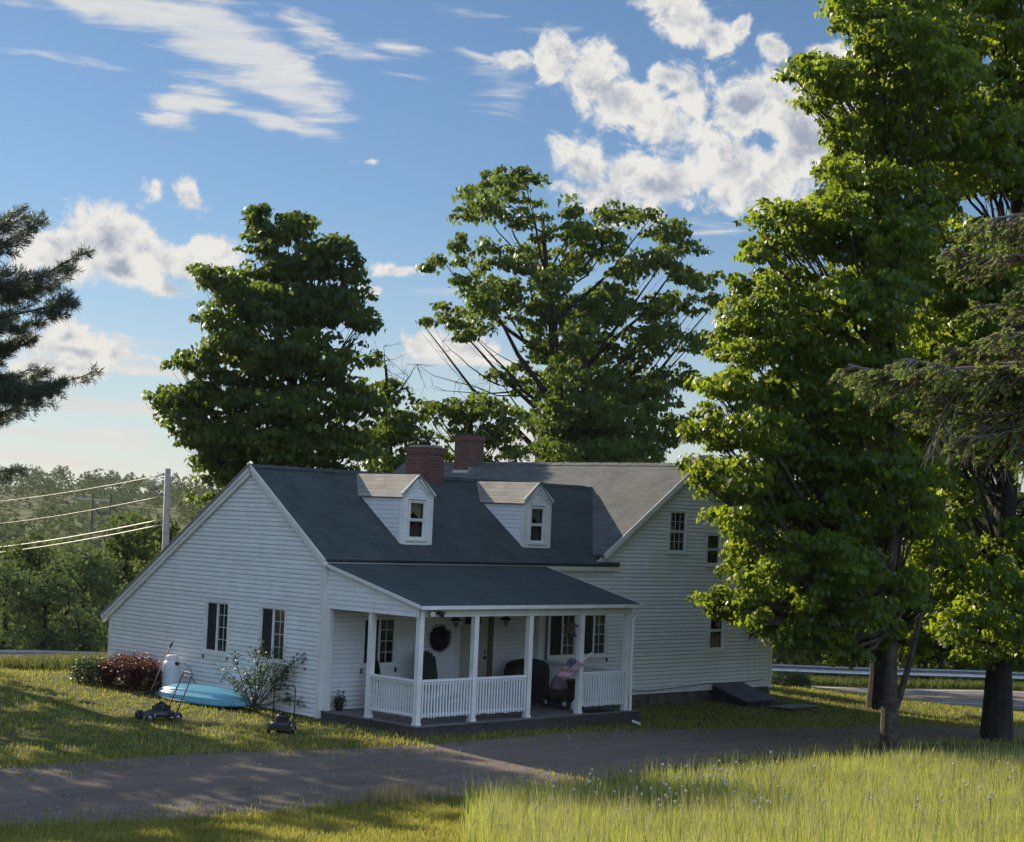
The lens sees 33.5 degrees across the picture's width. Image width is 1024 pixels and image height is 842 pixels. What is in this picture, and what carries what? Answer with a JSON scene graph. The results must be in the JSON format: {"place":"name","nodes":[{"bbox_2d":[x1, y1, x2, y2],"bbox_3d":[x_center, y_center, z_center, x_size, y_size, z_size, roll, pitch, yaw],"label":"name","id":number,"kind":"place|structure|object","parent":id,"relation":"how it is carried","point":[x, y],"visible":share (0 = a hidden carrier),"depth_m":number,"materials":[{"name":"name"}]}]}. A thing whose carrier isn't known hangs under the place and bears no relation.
{"place":"outdoors","nodes":[
{"label":"outdoors","id":0,"kind":"place"},
{"bbox_2d":[0,793,481,841],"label":"lawn grass","id":1,"kind":"structure","parent":0,"point":[380,823],"depth_m":23.93,"materials":[{"name":"green plant"}]},
{"bbox_2d":[0,723,1023,828],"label":"driveway","id":2,"kind":"structure","parent":0,"point":[139,789],"depth_m":30.38,"materials":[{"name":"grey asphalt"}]},
{"bbox_2d":[0,708,1023,840],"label":"edge grass","id":3,"kind":"structure","parent":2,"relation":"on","point":[757,724],"depth_m":32.50,"materials":[{"name":"green plant"}]},
{"bbox_2d":[0,487,1023,841],"bbox_3d":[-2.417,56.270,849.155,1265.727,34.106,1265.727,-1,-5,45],"label":"ground","id":4,"kind":"structure","parent":0,"point":[28,681],"depth_m":36.05,"materials":[{"name":"green plant"}]},
{"bbox_2d":[0,541,56,628],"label":"woodland tree","id":5,"kind":"object","parent":4,"relation":"on","point":[2,550],"visible":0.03,"depth_m":97.02,"materials":[{"name":"green plant"}]},
{"bbox_2d":[0,556,65,649],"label":"woodland tree","id":6,"kind":"object","parent":4,"relation":"on","point":[5,575],"visible":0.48,"depth_m":74.39,"materials":[{"name":"green plant"}]},
{"bbox_2d":[2,530,82,648],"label":"woodland tree","id":7,"kind":"object","parent":4,"relation":"on","point":[26,558],"visible":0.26,"depth_m":83.28,"materials":[{"name":"green plant"}]},
{"bbox_2d":[0,561,101,650],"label":"woodland tree","id":8,"kind":"object","parent":4,"relation":"on","point":[45,596],"visible":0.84,"depth_m":73.24,"materials":[{"name":"green plant"}]},
{"bbox_2d":[0,201,103,487],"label":"pine tree","id":9,"kind":"object","parent":4,"relation":"on","point":[16,391],"visible":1,"depth_m":43.09,"materials":[{"name":"green plant"}]},
{"bbox_2d":[0,650,105,657],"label":"guardrail","id":10,"kind":"object","parent":4,"relation":"on","point":[22,652],"visible":0.22,"depth_m":64.03,"materials":[{"name":"metal"}]},
{"bbox_2d":[0,651,106,670],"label":"meadow weeds","id":11,"kind":"object","parent":4,"relation":"on","point":[41,662],"visible":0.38,"depth_m":43.71,"materials":[{"name":"green plant"}]},
{"bbox_2d":[22,536,85,631],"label":"woodland tree","id":12,"kind":"object","parent":4,"relation":"on","point":[53,542],"depth_m":105.57,"materials":[{"name":"green plant"}]},
{"bbox_2d":[0,531,120,649],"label":"woodland tree","id":13,"kind":"object","parent":4,"relation":"on","point":[60,553],"visible":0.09,"depth_m":84.78,"materials":[{"name":"green plant"}]},
{"bbox_2d":[8,540,127,651],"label":"woodland tree","id":14,"kind":"object","parent":4,"relation":"on","point":[87,578],"visible":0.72,"depth_m":73.89,"materials":[{"name":"green plant"}]},
{"bbox_2d":[69,653,109,684],"bbox_3d":[-10.085,5.932,40.701,1.111,0.698,0.947,-1,-5,45],"label":"green shrub","id":15,"kind":"object","parent":4,"relation":"on","point":[86,665],"visible":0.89,"depth_m":40.52,"materials":[{"name":"green plant"}]},
{"bbox_2d":[76,493,119,548],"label":"crossarm pole","id":16,"kind":"object","parent":4,"relation":"on","point":[92,499],"visible":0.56,"depth_m":189.54,"materials":[{"name":"grey wood"}]},
{"bbox_2d":[70,549,125,629],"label":"woodland tree","id":17,"kind":"object","parent":4,"relation":"on","point":[98,616],"visible":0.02,"depth_m":99.28,"materials":[{"name":"green plant"}]},
{"bbox_2d":[85,510,161,651],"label":"woodland tree","id":18,"kind":"object","parent":4,"relation":"on","point":[122,543],"visible":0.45,"depth_m":83.26,"materials":[{"name":"green plant"}]},
{"bbox_2d":[96,650,162,690],"bbox_3d":[-8.978,5.878,40.201,2.086,0.905,1.342,-1,-5,45],"label":"red shrub","id":19,"kind":"object","parent":4,"relation":"on","point":[129,670],"visible":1,"depth_m":39.88,"materials":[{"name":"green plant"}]},
{"bbox_2d":[127,514,180,575],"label":"woodland tree","id":20,"kind":"object","parent":4,"relation":"on","point":[174,529],"visible":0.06,"depth_m":91.25,"materials":[{"name":"green plant"}]},
{"bbox_2d":[144,641,172,695],"bbox_3d":[-8.121,5.745,39.337,0.213,1.293,0.770,-1,-4,40],"label":"long handled tool","id":21,"kind":"object","parent":4,"relation":"on","point":[149,692],"visible":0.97,"depth_m":39.16,"materials":[{"name":"brown wood"}]},
{"bbox_2d":[135,671,192,721],"bbox_3d":[-7.282,5.765,35.638,1.064,0.992,0.544,5,-4,-37],"label":"lawn mower","id":22,"kind":"object","parent":4,"relation":"on","point":[160,709],"visible":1,"depth_m":35.49,"materials":[{"name":"black plastic"}]},
{"bbox_2d":[162,469,170,549],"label":"utility pole","id":23,"kind":"object","parent":4,"relation":"on","point":[166,512],"visible":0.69,"depth_m":65.78,"materials":[{"name":"grey wood"}]},
{"bbox_2d":[0,496,160,523],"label":"overhead wire","id":24,"kind":"object","parent":23,"relation":"attached to","point":[83,511],"visible":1,"depth_m":75.09,"materials":[{"name":"grey"}]},
{"bbox_2d":[0,519,162,547],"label":"overhead wire","id":25,"kind":"object","parent":23,"relation":"attached to","point":[88,533],"visible":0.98,"depth_m":73.75,"materials":[{"name":"grey"}]},
{"bbox_2d":[0,524,162,552],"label":"overhead wire","id":26,"kind":"object","parent":23,"relation":"attached to","point":[91,538],"visible":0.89,"depth_m":73.35,"materials":[{"name":"grey"}]},
{"bbox_2d":[4,475,161,500],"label":"overhead wire","id":27,"kind":"object","parent":23,"relation":"attached to","point":[88,488],"visible":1,"depth_m":73.90,"materials":[{"name":"grey"}]},
{"bbox_2d":[161,654,195,686],"bbox_3d":[-7.834,5.915,39.800,0.789,0.866,0.444,1,-4,26],"label":"propane tank","id":28,"kind":"object","parent":4,"relation":"on","point":[171,670],"visible":0.76,"depth_m":39.70,"materials":[{"name":"white metal"}]},
{"bbox_2d":[157,683,251,706],"bbox_3d":[-6.929,6.135,38.242,3.101,0.380,0.790,0,-4,37],"label":"kayak","id":29,"kind":"object","parent":4,"relation":"on","point":[207,695],"visible":0.98,"depth_m":37.88,"materials":[{"name":"blue plastic"}]},
{"bbox_2d":[213,639,306,712],"bbox_3d":[-5.384,5.579,37.253,2.444,1.642,0.931,2,-3,2],"label":"rose bush","id":30,"kind":"object","parent":4,"relation":"on","point":[256,697],"visible":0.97,"depth_m":37.19,"materials":[{"name":"green plant"}]},
{"bbox_2d":[141,202,394,508],"bbox_3d":[-8.383,0.621,59.904,7.900,17.606,6.264,0,-4,31],"label":"maple tree","id":31,"kind":"object","parent":4,"relation":"on","point":[303,312],"visible":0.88,"depth_m":59.30,"materials":[{"name":"green plant"}]},
{"bbox_2d":[267,685,296,733],"bbox_3d":[-4.656,5.857,34.562,0.544,0.913,0.834,3,-3,-3],"label":"lawn mower","id":32,"kind":"object","parent":4,"relation":"on","point":[282,721],"visible":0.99,"depth_m":34.44,"materials":[{"name":"black plastic"}]},
{"bbox_2d":[360,339,441,472],"bbox_3d":[-4.570,3.367,63.074,3.147,13.159,3.469,5,-4,-34],"label":"young maple","id":33,"kind":"object","parent":4,"relation":"on","point":[399,427],"visible":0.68,"depth_m":62.68,"materials":[{"name":"green plant"}]},
{"bbox_2d":[351,779,458,806],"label":"edge weeds","id":34,"kind":"object","parent":4,"relation":"on","point":[392,793],"visible":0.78,"depth_m":27.58,"materials":[{"name":"green plant"}]},
{"bbox_2d":[100,433,820,736],"bbox_3d":[-1.274,4.050,45.541,15.085,8.060,16.673,-1,-5,45],"label":"farmhouse","id":35,"kind":"object","parent":4,"relation":"on","point":[344,580],"visible":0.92,"depth_m":39.64,"materials":[{"name":"white paint"}]},
{"bbox_2d":[200,599,230,661],"bbox_3d":[-6.840,4.849,39.426,1.080,1.381,0.105,-1,-5,45],"label":"window","id":36,"kind":"structure","parent":35,"relation":"in","point":[216,622],"depth_m":39.44,"materials":[{"name":"white paint"}]},
{"bbox_2d":[256,605,287,669],"bbox_3d":[-5.338,4.821,37.930,1.100,1.381,0.105,-1,-5,45],"label":"window","id":37,"kind":"structure","parent":35,"relation":"in","point":[272,620],"depth_m":37.95,"materials":[{"name":"white paint"}]},
{"bbox_2d":[331,690,346,710],"bbox_3d":[-3.766,6.046,36.783,0.376,0.435,0.353,2,-3,9],"label":"potted plant","id":38,"kind":"object","parent":35,"relation":"on","point":[339,703],"visible":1,"depth_m":36.75,"materials":[{"name":"green plant"}]},
{"bbox_2d":[374,660,380,706],"bbox_3d":[-2.983,5.766,37.181,0.351,1.096,0.358,1,-4,27],"label":"chair","id":39,"kind":"object","parent":35,"relation":"on","point":[377,670],"visible":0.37,"depth_m":37.15,"materials":[{"name":"black metal"}]},
{"bbox_2d":[358,616,398,673],"bbox_3d":[-2.960,4.978,37.853,0.105,1.251,1.130,-1,-5,45],"label":"window","id":40,"kind":"structure","parent":35,"relation":"in","point":[387,627],"depth_m":37.98,"materials":[{"name":"white paint"}]},
{"bbox_2d":[428,624,452,652],"bbox_3d":[-1.652,4.999,39.047,0.365,0.677,0.706,-1,-5,45],"label":"wreath","id":41,"kind":"object","parent":35,"relation":"attached to","point":[440,637],"visible":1,"depth_m":39.05,"materials":[{"name":"black plant"}]},
{"bbox_2d":[422,650,462,710],"bbox_3d":[-1.595,5.792,37.972,0.916,1.268,0.780,0,-4,33],"label":"lawn chair","id":42,"kind":"object","parent":35,"relation":"on","point":[429,667],"visible":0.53,"depth_m":38.16,"materials":[{"name":"grey paint"}]},
{"bbox_2d":[465,617,480,623],"bbox_3d":[-0.911,4.672,39.861,0.020,0.170,0.500,-1,-5,45],"label":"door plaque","id":43,"kind":"object","parent":35,"relation":"attached to","point":[467,620],"depth_m":39.74,"materials":[{"name":"black metal"}]},
{"bbox_2d":[459,616,488,699],"bbox_3d":[-0.902,5.540,39.878,0.105,2.000,0.900,-1,-5,45],"label":"door","id":44,"kind":"structure","parent":35,"relation":"in","point":[465,636],"depth_m":39.81,"materials":[{"name":"grey paint"}]},
{"bbox_2d":[503,658,550,703],"bbox_3d":[0.349,6.109,40.088,0.635,1.028,1.248,-1,-5,45],"label":"covered grill","id":45,"kind":"object","parent":35,"relation":"on","point":[540,669],"visible":0.48,"depth_m":39.86,"materials":[{"name":"black fabric"}]},
{"bbox_2d":[547,615,577,662],"bbox_3d":[1.241,5.377,42.061,0.105,1.261,1.150,-1,-5,45],"label":"window","id":46,"kind":"structure","parent":35,"relation":"in","point":[560,648],"depth_m":42.03,"materials":[{"name":"white paint"}]},
{"bbox_2d":[541,675,586,709],"bbox_3d":[1.165,6.221,39.139,0.650,0.762,1.174,-1,-5,45],"label":"garden wagon","id":47,"kind":"object","parent":35,"relation":"on","point":[564,700],"visible":0.8,"depth_m":38.89,"materials":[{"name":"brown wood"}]},
{"bbox_2d":[550,676,567,693],"bbox_3d":[1.073,6.077,39.049,0.357,0.470,0.481,-1,-5,45],"label":"soft bag","id":48,"kind":"object","parent":47,"relation":"in","point":[557,682],"visible":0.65,"depth_m":38.90,"materials":[{"name":"grey fabric"}]},
{"bbox_2d":[566,679,574,692],"bbox_3d":[1.399,6.153,39.375,0.420,0.335,0.420,-1,-5,45],"label":"planter pot","id":49,"kind":"object","parent":47,"relation":"in","point":[570,683],"visible":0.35,"depth_m":39.20,"materials":[{"name":"brown plastic"}]},
{"bbox_2d":[565,621,578,636],"bbox_3d":[1.336,4.578,38.024,0.305,0.480,0.310,-1,-5,45],"label":"bird feeder","id":50,"kind":"object","parent":35,"relation":"hanging from","point":[571,625],"visible":1,"depth_m":37.95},
{"bbox_2d":[571,700,574,710],"bbox_3d":[1.415,6.469,38.747,0.147,0.240,0.147,2,-3,11],"label":"water jug","id":51,"kind":"object","parent":35,"relation":"on","point":[572,704],"visible":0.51,"depth_m":38.69,"materials":[{"name":"grey plastic"}]},
{"bbox_2d":[557,652,591,680],"bbox_3d":[1.399,5.474,37.924,0.866,0.646,0.214,3,-4,-15],"label":"flag","id":52,"kind":"object","parent":35,"relation":"attached to","point":[570,668],"visible":1,"depth_m":37.82,"materials":[{"name":"multicoloured fabric"}]},
{"bbox_2d":[584,615,608,662],"bbox_3d":[2.059,5.460,42.880,0.105,1.261,1.130,-1,-5,45],"label":"window","id":53,"kind":"structure","parent":35,"relation":"in","point":[596,639],"depth_m":42.99,"materials":[{"name":"white paint"}]},
{"bbox_2d":[667,510,688,554],"bbox_3d":[4.415,2.961,45.277,0.092,1.180,0.860,-1,-5,45],"label":"window","id":54,"kind":"structure","parent":35,"relation":"in","point":[677,534],"depth_m":45.33,"materials":[{"name":"white paint"}]},
{"bbox_2d":[704,533,722,566],"bbox_3d":[5.489,3.520,46.344,0.092,0.920,0.760,-1,-5,45],"label":"window","id":55,"kind":"structure","parent":35,"relation":"in","point":[713,543],"depth_m":46.37,"materials":[{"name":"white paint"}]},
{"bbox_2d":[707,611,725,651],"bbox_3d":[5.467,5.734,46.505,0.410,1.120,0.790,-1,-5,45],"label":"window","id":56,"kind":"structure","parent":35,"relation":"in","point":[716,629],"depth_m":46.56,"materials":[{"name":"white paint"}]},
{"bbox_2d":[413,389,532,461],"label":"young maple","id":57,"kind":"object","parent":4,"relation":"on","point":[483,408],"visible":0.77,"depth_m":65.58,"materials":[{"name":"green plant"}]},
{"bbox_2d":[0,463,1020,680],"bbox_3d":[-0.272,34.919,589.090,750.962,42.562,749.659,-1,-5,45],"label":"distant forest","id":58,"kind":"object","parent":4,"relation":"on","point":[132,487],"visible":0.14,"depth_m":567.89,"materials":[{"name":"green plant"}]},
{"bbox_2d":[415,164,730,462],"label":"maple tree","id":59,"kind":"object","parent":4,"relation":"on","point":[549,283],"visible":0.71,"depth_m":75.65,"materials":[{"name":"green plant"}]},
{"bbox_2d":[527,316,650,462],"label":"maple tree","id":60,"kind":"object","parent":4,"relation":"on","point":[608,410],"visible":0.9,"depth_m":70.39,"materials":[{"name":"green plant"}]},
{"bbox_2d":[771,670,814,687],"bbox_3d":[8.601,8.081,53.132,1.554,0.607,1.614,-1,-5,45],"label":"bush","id":61,"kind":"object","parent":4,"relation":"on","point":[797,680],"visible":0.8,"depth_m":52.85,"materials":[{"name":"green plant"}]},
{"bbox_2d":[756,523,832,662],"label":"woodland tree","id":62,"kind":"object","parent":4,"relation":"on","point":[775,649],"depth_m":90.26,"materials":[{"name":"green plant"}]},
{"bbox_2d":[772,521,821,677],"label":"woodland tree","id":63,"kind":"object","parent":4,"relation":"on","point":[779,655],"visible":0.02,"depth_m":86.49,"materials":[{"name":"green plant"}]},
{"bbox_2d":[778,529,825,664],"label":"woodland tree","id":64,"kind":"object","parent":4,"relation":"on","point":[808,657],"depth_m":95.63,"materials":[{"name":"green plant"}]},
{"bbox_2d":[775,619,861,678],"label":"woodland tree","id":65,"kind":"object","parent":4,"relation":"on","point":[789,662],"visible":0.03,"depth_m":88.04,"materials":[{"name":"green plant"}]},
{"bbox_2d":[672,0,1003,751],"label":"maple tree","id":66,"kind":"object","parent":4,"relation":"on","point":[819,437],"visible":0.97,"depth_m":35.38,"materials":[{"name":"green plant"}]},
{"bbox_2d":[785,583,900,678],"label":"woodland tree","id":67,"kind":"object","parent":4,"relation":"on","point":[790,655],"visible":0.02,"depth_m":86.70,"materials":[{"name":"green plant"}]},
{"bbox_2d":[820,602,938,668],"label":"woodland tree","id":68,"kind":"object","parent":4,"relation":"on","point":[858,662],"visible":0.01,"depth_m":93.75,"materials":[{"name":"green plant"}]},
{"bbox_2d":[829,603,953,682],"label":"woodland tree","id":69,"kind":"object","parent":4,"relation":"on","point":[917,663],"visible":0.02,"depth_m":87.36,"materials":[{"name":"green plant"}]},
{"bbox_2d":[799,262,985,710],"bbox_3d":[10.546,1.517,47.043,6.148,13.314,7.728,2,-3,8],"label":"maple tree","id":70,"kind":"object","parent":4,"relation":"on","point":[874,690],"visible":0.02,"depth_m":46.32,"materials":[{"name":"green plant"}]},
{"bbox_2d":[772,664,1023,681],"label":"guardrail","id":71,"kind":"object","parent":4,"relation":"on","point":[858,671],"visible":0.45,"depth_m":69.14,"materials":[{"name":"metal"}]},
{"bbox_2d":[860,623,965,669],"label":"woodland tree","id":72,"kind":"object","parent":4,"relation":"on","point":[923,663],"visible":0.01,"depth_m":92.01,"materials":[{"name":"green plant"}]},
{"bbox_2d":[827,213,1023,491],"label":"spruce tree","id":73,"kind":"object","parent":4,"relation":"on","point":[1004,378],"visible":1,"depth_m":15.04,"materials":[{"name":"green plant"}]},
{"bbox_2d":[898,606,984,681],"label":"woodland tree","id":74,"kind":"object","parent":4,"relation":"on","point":[941,664],"visible":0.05,"depth_m":86.95,"materials":[{"name":"green plant"}]},
{"bbox_2d":[931,659,959,669],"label":"woodland tree","id":75,"kind":"object","parent":4,"relation":"on","point":[949,662],"visible":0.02,"depth_m":104.85,"materials":[{"name":"green plant"}]},
{"bbox_2d":[883,0,1023,741],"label":"maple tree","id":76,"kind":"object","parent":4,"relation":"on","point":[979,624],"visible":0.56,"depth_m":38.05,"materials":[{"name":"green plant"}]},
{"bbox_2d":[935,542,1022,680],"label":"woodland tree","id":77,"kind":"object","parent":4,"relation":"on","point":[971,665],"visible":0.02,"depth_m":88.15,"materials":[{"name":"green plant"}]},
{"bbox_2d":[936,492,1023,668],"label":"woodland tree","id":78,"kind":"object","parent":4,"relation":"on","point":[1019,508],"depth_m":95.98,"materials":[{"name":"green plant"}]},
{"bbox_2d":[945,538,1023,683],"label":"woodland tree","id":79,"kind":"object","parent":4,"relation":"on","point":[958,665],"visible":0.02,"depth_m":88.05,"materials":[{"name":"green plant"}]},
{"bbox_2d":[1017,483,1023,516],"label":"woodland tree","id":80,"kind":"object","parent":4,"relation":"on","point":[1021,495],"visible":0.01,"depth_m":94.34,"materials":[{"name":"green plant"}]},
{"bbox_2d":[0,0,1023,506],"label":"sky","id":81,"kind":"structure","parent":0,"point":[143,131],"materials":[{"name":"blue"}]},
{"bbox_2d":[582,709,612,712],"bbox_3d":[1.877,6.596,38.663,0.430,0.012,0.850,-1,-5,45],"label":"door mat","id":82,"kind":"object","parent":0,"point":[594,711],"depth_m":38.65,"materials":[{"name":"black rubber"}]},
{"bbox_2d":[453,734,1023,841],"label":"tall grass","id":83,"kind":"structure","parent":0,"point":[676,838],"depth_m":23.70,"materials":[{"name":"green plant"}]},
{"bbox_2d":[773,674,1023,690],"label":"verge grass","id":84,"kind":"structure","parent":0,"point":[912,683],"depth_m":68.03,"materials":[{"name":"green plant"}]},
{"bbox_2d":[784,685,1023,708],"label":"road","id":85,"kind":"structure","parent":0,"point":[925,695],"depth_m":64.38,"materials":[{"name":"grey asphalt"}]},
{"bbox_2d":[825,687,966,690],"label":"road marking","id":86,"kind":"object","parent":85,"relation":"on","point":[945,690],"visible":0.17,"depth_m":66.20,"materials":[{"name":"grey paint"}]}
]}

